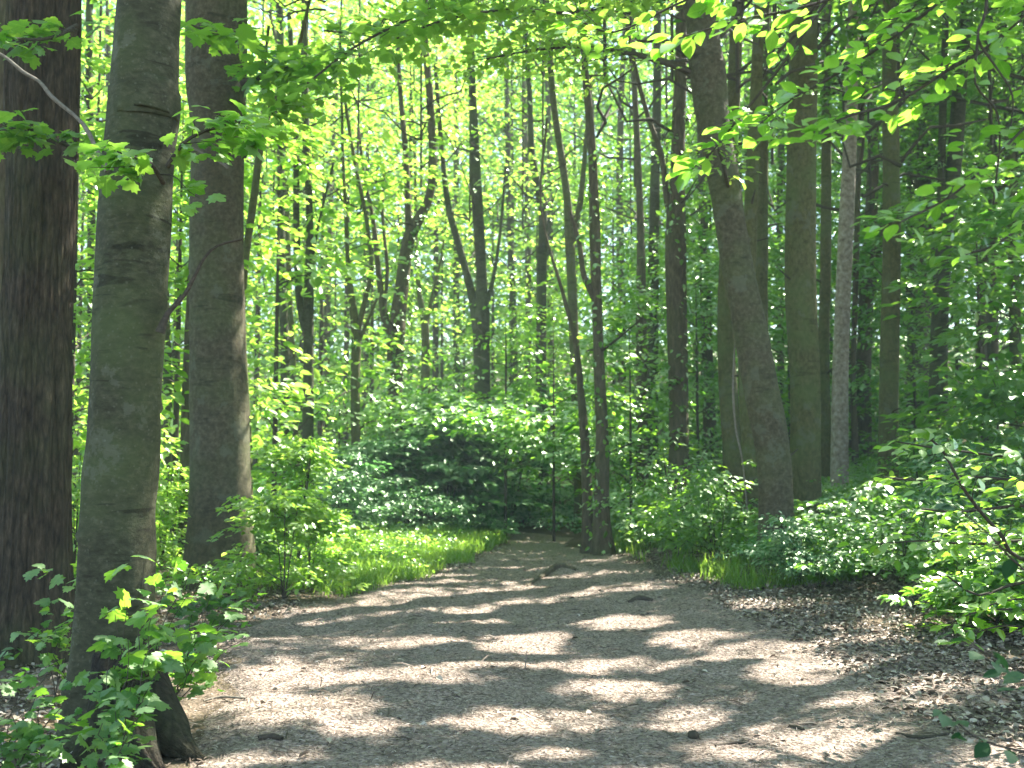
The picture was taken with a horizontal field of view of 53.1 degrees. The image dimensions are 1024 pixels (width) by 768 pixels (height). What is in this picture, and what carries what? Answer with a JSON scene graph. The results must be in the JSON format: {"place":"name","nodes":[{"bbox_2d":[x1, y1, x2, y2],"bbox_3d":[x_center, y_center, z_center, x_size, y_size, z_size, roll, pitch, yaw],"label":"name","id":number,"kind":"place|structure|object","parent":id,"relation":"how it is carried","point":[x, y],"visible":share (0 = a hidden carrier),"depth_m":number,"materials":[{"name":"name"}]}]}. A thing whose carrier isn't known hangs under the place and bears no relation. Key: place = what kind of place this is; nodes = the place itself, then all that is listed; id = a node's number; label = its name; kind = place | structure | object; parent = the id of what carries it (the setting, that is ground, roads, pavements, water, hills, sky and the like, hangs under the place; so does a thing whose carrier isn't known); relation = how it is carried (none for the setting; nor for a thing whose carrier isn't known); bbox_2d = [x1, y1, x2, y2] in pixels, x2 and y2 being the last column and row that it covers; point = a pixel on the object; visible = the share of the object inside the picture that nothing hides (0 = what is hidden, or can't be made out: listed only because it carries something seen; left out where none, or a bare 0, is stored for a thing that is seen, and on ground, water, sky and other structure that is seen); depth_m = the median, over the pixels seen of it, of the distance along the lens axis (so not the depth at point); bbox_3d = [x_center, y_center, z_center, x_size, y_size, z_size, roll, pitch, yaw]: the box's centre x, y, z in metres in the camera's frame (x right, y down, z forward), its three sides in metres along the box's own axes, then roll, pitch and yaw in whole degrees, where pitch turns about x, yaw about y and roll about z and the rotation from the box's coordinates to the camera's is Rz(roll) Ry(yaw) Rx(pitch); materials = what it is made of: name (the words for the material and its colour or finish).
{"place":"outdoors","nodes":[
{"label":"outdoors","id":0,"kind":"place"},
{"bbox_2d":[0,342,1023,767],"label":"ground","id":1,"kind":"structure","parent":0,"point":[270,614],"depth_m":9.25,"materials":[{"name":"soil"}]},
{"bbox_2d":[10,563,76,695],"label":"maple seedling","id":2,"kind":"object","parent":1,"relation":"on","point":[58,639],"visible":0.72,"depth_m":6.20,"materials":[{"name":"green plant"}]},
{"bbox_2d":[0,0,100,668],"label":"furrowed tree","id":3,"kind":"object","parent":1,"relation":"on","point":[40,132],"visible":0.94,"depth_m":7.34,"materials":[{"name":"brown plant"}]},
{"bbox_2d":[0,667,102,767],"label":"maple seedling","id":4,"kind":"object","parent":1,"relation":"on","point":[26,734],"visible":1,"depth_m":4.54,"materials":[{"name":"green plant"}]},
{"bbox_2d":[77,697,154,767],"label":"maple seedling","id":5,"kind":"object","parent":1,"relation":"on","point":[105,729],"visible":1,"depth_m":4.29,"materials":[{"name":"green plant"}]},
{"bbox_2d":[59,624,184,767],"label":"maple seedling","id":6,"kind":"object","parent":1,"relation":"on","point":[129,695],"visible":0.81,"depth_m":4.58,"materials":[{"name":"green plant"}]},
{"bbox_2d":[72,555,202,757],"bbox_3d":[-1.840,1.357,4.996,0.587,1.033,0.553,3,-5,-37],"label":"maple seedling","id":7,"kind":"object","parent":1,"relation":"on","point":[152,664],"visible":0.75,"depth_m":5.00,"materials":[{"name":"green plant"}]},
{"bbox_2d":[0,0,284,767],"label":"beech tree","id":8,"kind":"object","parent":1,"relation":"on","point":[139,158],"visible":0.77,"depth_m":5.36,"materials":[{"name":"grey plant"}]},
{"bbox_2d":[155,442,188,567],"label":"shrub","id":9,"kind":"object","parent":1,"relation":"on","point":[166,517],"visible":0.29,"depth_m":13.06,"materials":[{"name":"green plant"}]},
{"bbox_2d":[71,18,274,544],"bbox_3d":[-5.977,-1.118,13.007,5.572,7.120,4.539,0,-4,0],"label":"understory tree","id":10,"kind":"object","parent":1,"relation":"on","point":[83,353],"visible":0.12,"depth_m":13.12,"materials":[{"name":"green plant"}]},
{"bbox_2d":[80,0,321,425],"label":"tree","id":11,"kind":"object","parent":1,"relation":"on","point":[89,16],"visible":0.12,"depth_m":19.34,"materials":[{"name":"green plant"}]},
{"bbox_2d":[158,578,249,700],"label":"maple seedling","id":12,"kind":"object","parent":1,"relation":"on","point":[204,645],"visible":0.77,"depth_m":5.71,"materials":[{"name":"green plant"}]},
{"bbox_2d":[72,63,347,555],"bbox_3d":[-5.050,-1.468,15.081,5.243,8.069,5.327,0,-4,0],"label":"understory tree","id":13,"kind":"object","parent":1,"relation":"on","point":[182,274],"visible":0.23,"depth_m":15.47,"materials":[{"name":"green plant"}]},
{"bbox_2d":[157,574,266,633],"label":"maple seedling","id":14,"kind":"object","parent":1,"relation":"on","point":[214,602],"visible":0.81,"depth_m":8.30,"materials":[{"name":"green plant"}]},
{"bbox_2d":[0,510,479,673],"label":"ivy cover","id":15,"kind":"object","parent":1,"relation":"on","point":[199,569],"visible":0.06,"depth_m":13.24,"materials":[{"name":"plant"}]},
{"bbox_2d":[111,0,385,495],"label":"tree","id":16,"kind":"object","parent":1,"relation":"on","point":[283,319],"visible":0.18,"depth_m":24.15,"materials":[{"name":"green plant"}]},
{"bbox_2d":[86,113,435,533],"bbox_3d":[-4.560,-1.324,18.979,6.146,8.296,6.660,0,-4,0],"label":"understory tree","id":17,"kind":"object","parent":1,"relation":"on","point":[318,277],"visible":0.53,"depth_m":19.46,"materials":[{"name":"green plant"}]},
{"bbox_2d":[179,0,365,591],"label":"beech tree","id":18,"kind":"object","parent":1,"relation":"on","point":[221,37],"visible":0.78,"depth_m":11.20,"materials":[{"name":"grey plant"}]},
{"bbox_2d":[199,483,371,604],"bbox_3d":[-2.352,1.626,10.301,1.565,1.237,1.582,-4,-6,43],"label":"shrub","id":19,"kind":"object","parent":1,"relation":"on","point":[267,506],"visible":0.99,"depth_m":10.36,"materials":[{"name":"green plant"}]},
{"bbox_2d":[179,0,404,482],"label":"tree","id":20,"kind":"object","parent":1,"relation":"on","point":[290,302],"visible":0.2,"depth_m":25.12,"materials":[{"name":"green plant"}]},
{"bbox_2d":[97,0,490,498],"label":"tree","id":21,"kind":"object","parent":1,"relation":"on","point":[256,184],"visible":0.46,"depth_m":14.38,"materials":[{"name":"green plant"}]},
{"bbox_2d":[250,501,360,586],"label":"shrub","id":22,"kind":"object","parent":1,"relation":"on","point":[346,562],"visible":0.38,"depth_m":11.26,"materials":[{"name":"green plant"}]},
{"bbox_2d":[161,326,470,515],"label":"understory tree","id":23,"kind":"object","parent":1,"relation":"on","point":[375,427],"visible":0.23,"depth_m":21.10,"materials":[{"name":"green plant"}]},
{"bbox_2d":[250,431,381,564],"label":"shrub","id":24,"kind":"object","parent":1,"relation":"on","point":[285,454],"visible":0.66,"depth_m":12.79,"materials":[{"name":"green plant"}]},
{"bbox_2d":[179,0,483,495],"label":"forked tree","id":25,"kind":"object","parent":1,"relation":"on","point":[306,320],"visible":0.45,"depth_m":20.22,"materials":[{"name":"green plant"}]},
{"bbox_2d":[170,90,499,484],"bbox_3d":[-4.443,-2.465,27.604,8.663,11.539,9.422,2,-5,-28],"label":"understory tree","id":26,"kind":"object","parent":1,"relation":"on","point":[320,347],"visible":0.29,"depth_m":27.11,"materials":[{"name":"green plant"}]},
{"bbox_2d":[268,449,404,532],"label":"shrub","id":27,"kind":"object","parent":1,"relation":"on","point":[360,485],"visible":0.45,"depth_m":17.24,"materials":[{"name":"green plant"}]},
{"bbox_2d":[73,0,611,470],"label":"distant forest","id":28,"kind":"object","parent":1,"relation":"on","point":[393,174],"visible":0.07,"depth_m":53.02,"materials":[{"name":"green plant"}]},
{"bbox_2d":[177,520,509,598],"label":"grass","id":29,"kind":"structure","parent":1,"relation":"on","point":[373,576],"depth_m":13.44,"materials":[{"name":"green plant"}]},
{"bbox_2d":[244,0,457,474],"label":"slim tree","id":30,"kind":"object","parent":1,"relation":"on","point":[327,302],"visible":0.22,"depth_m":36.92,"materials":[{"name":"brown plant"}]},
{"bbox_2d":[249,80,499,462],"bbox_3d":[-4.558,-2.621,29.697,8.603,11.992,10.484,0,-4,0],"label":"understory tree","id":31,"kind":"object","parent":1,"relation":"on","point":[371,322],"visible":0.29,"depth_m":30.03,"materials":[{"name":"green plant"}]},
{"bbox_2d":[284,437,469,527],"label":"hazel shrub","id":32,"kind":"object","parent":1,"relation":"on","point":[375,448],"visible":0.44,"depth_m":19.08,"materials":[{"name":"green plant"}]},
{"bbox_2d":[255,0,529,516],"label":"forked tree","id":33,"kind":"object","parent":1,"relation":"on","point":[355,317],"visible":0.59,"depth_m":20.25,"materials":[{"name":"green plant"}]},
{"bbox_2d":[290,0,516,470],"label":"forked tree","id":34,"kind":"object","parent":1,"relation":"on","point":[425,336],"visible":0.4,"depth_m":28.25,"materials":[{"name":"green plant"}]},
{"bbox_2d":[268,0,557,476],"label":"forked tree","id":35,"kind":"object","parent":1,"relation":"on","point":[394,323],"visible":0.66,"depth_m":22.20,"materials":[{"name":"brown plant"}]},
{"bbox_2d":[330,482,499,530],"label":"shrub","id":36,"kind":"object","parent":1,"relation":"on","point":[448,503],"visible":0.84,"depth_m":17.54,"materials":[{"name":"green plant"}]},
{"bbox_2d":[358,418,550,536],"bbox_3d":[-1.505,1.945,20.675,3.638,2.465,4.264,1,-4,-19],"label":"hazel shrub","id":37,"kind":"object","parent":1,"relation":"on","point":[473,473],"visible":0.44,"depth_m":19.78,"materials":[{"name":"green plant"}]},
{"bbox_2d":[352,1,560,411],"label":"slim tree","id":38,"kind":"object","parent":1,"relation":"on","point":[456,274],"visible":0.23,"depth_m":39.15,"materials":[{"name":"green plant"}]},
{"bbox_2d":[322,0,599,422],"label":"forked tree","id":39,"kind":"object","parent":1,"relation":"on","point":[480,295],"visible":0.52,"depth_m":25.23,"materials":[{"name":"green plant"}]},
{"bbox_2d":[350,125,635,425],"bbox_3d":[-0.434,-2.989,36.916,10.222,11.698,10.848,0,-4,0],"label":"understory tree","id":40,"kind":"object","parent":1,"relation":"on","point":[492,256],"visible":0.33,"depth_m":36.09,"materials":[{"name":"green plant"}]},
{"bbox_2d":[324,295,668,534],"bbox_3d":[-0.591,0.628,19.826,5.321,4.750,6.193,3,-5,-33],"label":"hazel shrub","id":41,"kind":"object","parent":1,"relation":"on","point":[430,400],"visible":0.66,"depth_m":19.82,"materials":[{"name":"green plant"}]},
{"bbox_2d":[432,0,582,463],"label":"tree","id":42,"kind":"object","parent":1,"relation":"on","point":[511,261],"visible":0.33,"depth_m":34.35,"materials":[{"name":"green plant"}]},
{"bbox_2d":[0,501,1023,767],"bbox_3d":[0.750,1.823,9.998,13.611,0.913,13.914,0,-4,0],"label":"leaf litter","id":43,"kind":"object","parent":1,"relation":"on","point":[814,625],"visible":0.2,"depth_m":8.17,"materials":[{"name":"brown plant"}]},
{"bbox_2d":[363,386,667,523],"bbox_3d":[0.142,1.813,23.726,6.450,3.279,5.980,-2,-5,26],"label":"hazel shrub","id":44,"kind":"object","parent":1,"relation":"on","point":[525,496],"visible":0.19,"depth_m":22.27,"materials":[{"name":"green plant"}]},
{"bbox_2d":[385,0,661,496],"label":"tree","id":45,"kind":"object","parent":1,"relation":"on","point":[541,273],"visible":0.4,"depth_m":26.23,"materials":[{"name":"green plant"}]},
{"bbox_2d":[378,0,674,528],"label":"forked tree","id":46,"kind":"object","parent":1,"relation":"on","point":[570,238],"visible":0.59,"depth_m":21.27,"materials":[{"name":"green plant"}]},
{"bbox_2d":[430,0,633,447],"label":"tree","id":47,"kind":"object","parent":1,"relation":"on","point":[527,250],"visible":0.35,"depth_m":36.48,"materials":[{"name":"green plant"}]},
{"bbox_2d":[413,133,658,379],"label":"understory tree","id":48,"kind":"object","parent":1,"relation":"on","point":[533,294],"visible":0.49,"depth_m":29.93,"materials":[{"name":"green plant"}]},
{"bbox_2d":[438,0,650,435],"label":"slim tree","id":49,"kind":"object","parent":1,"relation":"on","point":[548,148],"visible":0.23,"depth_m":38.41,"materials":[{"name":"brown plant"}]},
{"bbox_2d":[451,316,667,541],"bbox_3d":[0.724,0.838,18.779,3.995,4.143,3.954,2,-4,-22],"label":"hazel shrub","id":50,"kind":"object","parent":1,"relation":"on","point":[515,427],"visible":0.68,"depth_m":18.09,"materials":[{"name":"green plant"}]},
{"bbox_2d":[248,0,874,580],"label":"beech tree","id":51,"kind":"object","parent":1,"relation":"on","point":[704,72],"visible":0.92,"depth_m":12.25,"materials":[{"name":"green plant"}]},
{"bbox_2d":[539,119,633,553],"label":"tree","id":52,"kind":"object","parent":1,"relation":"on","point":[587,518],"visible":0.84,"depth_m":16.35,"materials":[{"name":"brown plant"}]},
{"bbox_2d":[514,0,681,555],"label":"tree","id":53,"kind":"object","parent":1,"relation":"on","point":[601,535],"visible":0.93,"depth_m":16.01,"materials":[{"name":"brown plant"}]},
{"bbox_2d":[423,1,788,505],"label":"tree","id":54,"kind":"object","parent":1,"relation":"on","point":[639,218],"visible":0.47,"depth_m":22.26,"materials":[{"name":"brown plant"}]},
{"bbox_2d":[507,276,722,536],"bbox_3d":[1.823,0.471,17.765,3.262,4.596,3.621,2,-4,-23],"label":"hazel shrub","id":55,"kind":"object","parent":1,"relation":"on","point":[638,298],"visible":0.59,"depth_m":17.33,"materials":[{"name":"green plant"}]},
{"bbox_2d":[503,1,742,445],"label":"tree","id":56,"kind":"object","parent":1,"relation":"on","point":[620,129],"visible":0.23,"depth_m":32.46,"materials":[{"name":"green plant"}]},
{"bbox_2d":[490,149,788,474],"bbox_3d":[3.635,-1.324,26.537,7.725,8.764,7.108,-2,-5,26],"label":"understory tree","id":57,"kind":"object","parent":1,"relation":"on","point":[631,245],"visible":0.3,"depth_m":25.72,"materials":[{"name":"green plant"}]},
{"bbox_2d":[443,0,853,536],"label":"forked tree","id":58,"kind":"object","parent":1,"relation":"on","point":[677,241],"visible":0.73,"depth_m":17.05,"materials":[{"name":"brown plant"}]},
{"bbox_2d":[587,453,757,559],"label":"shrub","id":59,"kind":"object","parent":1,"relation":"on","point":[647,490],"visible":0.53,"depth_m":14.82,"materials":[{"name":"green plant"}]},
{"bbox_2d":[544,0,846,474],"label":"tree","id":60,"kind":"object","parent":1,"relation":"on","point":[708,353],"visible":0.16,"depth_m":27.20,"materials":[{"name":"brown plant"}]},
{"bbox_2d":[517,1,877,480],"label":"tree","id":61,"kind":"object","parent":1,"relation":"on","point":[653,218],"visible":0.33,"depth_m":24.32,"materials":[{"name":"green plant"}]},
{"bbox_2d":[484,0,929,536],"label":"tree","id":62,"kind":"object","parent":1,"relation":"on","point":[732,460],"visible":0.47,"depth_m":16.45,"materials":[{"name":"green plant"}]},
{"bbox_2d":[580,219,851,489],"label":"understory tree","id":63,"kind":"object","parent":1,"relation":"on","point":[713,341],"visible":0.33,"depth_m":22.02,"materials":[{"name":"green plant"}]},
{"bbox_2d":[631,457,815,562],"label":"shrub","id":64,"kind":"object","parent":1,"relation":"on","point":[674,520],"visible":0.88,"depth_m":13.28,"materials":[{"name":"green plant"}]},
{"bbox_2d":[602,186,878,452],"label":"understory tree","id":65,"kind":"object","parent":1,"relation":"on","point":[710,372],"visible":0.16,"depth_m":26.46,"materials":[{"name":"green plant"}]},
{"bbox_2d":[566,1,944,326],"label":"tree","id":66,"kind":"object","parent":1,"relation":"on","point":[762,252],"visible":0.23,"depth_m":20.18,"materials":[{"name":"brown plant"}]},
{"bbox_2d":[531,1,1023,418],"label":"distant forest","id":67,"kind":"object","parent":1,"relation":"on","point":[610,144],"visible":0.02,"depth_m":54.03,"materials":[{"name":"green plant"}]},
{"bbox_2d":[545,0,1023,267],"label":"beech tree","id":68,"kind":"object","parent":1,"relation":"on","point":[1012,17],"visible":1,"depth_m":3.83,"materials":[{"name":"green plant"}]},
{"bbox_2d":[647,130,926,455],"bbox_3d":[6.674,-1.825,25.526,7.016,8.518,6.549,2,-4,-23],"label":"understory tree","id":69,"kind":"object","parent":1,"relation":"on","point":[784,336],"visible":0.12,"depth_m":24.67,"materials":[{"name":"green plant"}]},
{"bbox_2d":[611,510,977,589],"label":"verge grass","id":70,"kind":"structure","parent":1,"relation":"on","point":[729,571],"depth_m":12.37,"materials":[{"name":"green plant"}]},
{"bbox_2d":[713,511,883,586],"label":"shrub","id":71,"kind":"object","parent":1,"relation":"on","point":[761,554],"visible":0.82,"depth_m":11.33,"materials":[{"name":"green plant"}]},
{"bbox_2d":[592,428,1023,586],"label":"undergrowth","id":72,"kind":"object","parent":1,"relation":"on","point":[828,493],"visible":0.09,"depth_m":15.62,"materials":[{"name":"green plant"}]},
{"bbox_2d":[610,451,1023,586],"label":"broad herbs","id":73,"kind":"object","parent":1,"relation":"on","point":[752,528],"visible":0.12,"depth_m":12.04,"materials":[{"name":"green plant"}]},
{"bbox_2d":[633,0,1023,491],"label":"tree","id":74,"kind":"object","parent":1,"relation":"on","point":[824,281],"visible":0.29,"depth_m":20.19,"materials":[{"name":"brown plant"}]},
{"bbox_2d":[669,0,995,555],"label":"tree","id":75,"kind":"object","parent":1,"relation":"on","point":[751,217],"visible":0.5,"depth_m":14.73,"materials":[{"name":"green plant"}]},
{"bbox_2d":[732,486,978,563],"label":"shrub","id":76,"kind":"object","parent":1,"relation":"on","point":[864,502],"visible":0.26,"depth_m":11.99,"materials":[{"name":"green plant"}]},
{"bbox_2d":[725,0,1023,477],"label":"tree","id":77,"kind":"object","parent":1,"relation":"on","point":[854,423],"visible":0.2,"depth_m":23.15,"materials":[{"name":"grey plant"}]},
{"bbox_2d":[740,0,1021,501],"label":"tree","id":78,"kind":"object","parent":1,"relation":"on","point":[889,340],"visible":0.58,"depth_m":17.06,"materials":[{"name":"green plant"}]},
{"bbox_2d":[740,4,1023,465],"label":"forked tree","id":79,"kind":"object","parent":1,"relation":"on","point":[865,355],"visible":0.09,"depth_m":25.06,"materials":[{"name":"brown plant"}]},
{"bbox_2d":[763,0,1019,524],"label":"beech tree","id":80,"kind":"object","parent":1,"relation":"on","point":[802,319],"visible":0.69,"depth_m":14.98,"materials":[{"name":"brown plant"}]},
{"bbox_2d":[768,195,1023,467],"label":"understory tree","id":81,"kind":"object","parent":1,"relation":"on","point":[903,296],"visible":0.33,"depth_m":23.02,"materials":[{"name":"green plant"}]},
{"bbox_2d":[770,0,1023,509],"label":"tree","id":82,"kind":"object","parent":1,"relation":"on","point":[839,458],"visible":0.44,"depth_m":18.11,"materials":[{"name":"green plant"}]},
{"bbox_2d":[775,4,1023,436],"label":"tree","id":83,"kind":"object","parent":1,"relation":"on","point":[917,184],"visible":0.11,"depth_m":26.95,"materials":[{"name":"green plant"}]},
{"bbox_2d":[781,0,1023,119],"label":"beech tree","id":84,"kind":"object","parent":1,"relation":"on","point":[999,89],"visible":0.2,"depth_m":19.27,"materials":[{"name":"green plant"}]},
{"bbox_2d":[794,492,1012,583],"bbox_3d":[4.202,1.672,11.053,2.777,1.026,2.743,0,-4,0],"label":"shrub","id":85,"kind":"object","parent":1,"relation":"on","point":[871,532],"visible":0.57,"depth_m":10.73,"materials":[{"name":"green plant"}]},
{"bbox_2d":[830,126,1023,465],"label":"understory tree","id":86,"kind":"object","parent":1,"relation":"on","point":[903,330],"visible":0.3,"depth_m":20.40,"materials":[{"name":"green plant"}]},
{"bbox_2d":[832,1,1023,442],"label":"slim tree","id":87,"kind":"object","parent":1,"relation":"on","point":[992,347],"visible":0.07,"depth_m":25.71,"materials":[{"name":"green plant"}]},
{"bbox_2d":[836,428,1023,611],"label":"beech sapling","id":88,"kind":"object","parent":1,"relation":"on","point":[1009,455],"visible":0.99,"depth_m":5.12,"materials":[{"name":"green plant"}]},
{"bbox_2d":[836,432,1023,528],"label":"shrub","id":89,"kind":"object","parent":1,"relation":"on","point":[947,487],"visible":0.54,"depth_m":12.42,"materials":[{"name":"green plant"}]},
{"bbox_2d":[868,0,1023,472],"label":"forked tree","id":90,"kind":"object","parent":1,"relation":"on","point":[957,116],"visible":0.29,"depth_m":19.25,"materials":[{"name":"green plant"}]},
{"bbox_2d":[873,4,1023,447],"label":"tree","id":91,"kind":"object","parent":1,"relation":"on","point":[1013,348],"visible":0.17,"depth_m":24.23,"materials":[{"name":"green plant"}]},
{"bbox_2d":[875,158,1023,485],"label":"understory tree","id":92,"kind":"object","parent":1,"relation":"on","point":[987,396],"visible":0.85,"depth_m":15.87,"materials":[{"name":"green plant"}]},
{"bbox_2d":[877,562,1023,634],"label":"shrub","id":93,"kind":"object","parent":1,"relation":"on","point":[947,587],"visible":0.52,"depth_m":8.38,"materials":[{"name":"green plant"}]},
{"bbox_2d":[930,591,1023,650],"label":"shrub","id":94,"kind":"object","parent":1,"relation":"on","point":[1011,602],"visible":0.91,"depth_m":5.03,"materials":[{"name":"green plant"}]},
{"bbox_2d":[933,503,1023,763],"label":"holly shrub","id":95,"kind":"object","parent":1,"relation":"on","point":[1008,568],"visible":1,"depth_m":3.34,"materials":[{"name":"green plant"}]},
{"bbox_2d":[75,368,1023,524],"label":"woodland floor","id":96,"kind":"structure","parent":0,"point":[256,490],"depth_m":24.73,"materials":[{"name":"green plant"}]},
{"bbox_2d":[78,0,1023,361],"label":"sky","id":97,"kind":"structure","parent":0,"point":[324,7],"materials":[{"name":"white"}]},
{"bbox_2d":[172,493,1023,767],"bbox_3d":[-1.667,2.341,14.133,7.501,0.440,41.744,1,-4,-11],"label":"path","id":98,"kind":"structure","parent":0,"point":[915,752],"depth_m":6.53,"materials":[{"name":"beige gravel"}]},
{"bbox_2d":[132,553,1023,767],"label":"fallen twigs","id":99,"kind":"object","parent":98,"relation":"on","point":[641,631],"visible":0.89,"depth_m":7.12,"materials":[{"name":"brown wood"}]},
{"bbox_2d":[165,558,1023,767],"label":"path slivers","id":100,"kind":"object","parent":98,"relation":"on","point":[529,679],"visible":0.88,"depth_m":6.86,"materials":[{"name":"beige gravel"}]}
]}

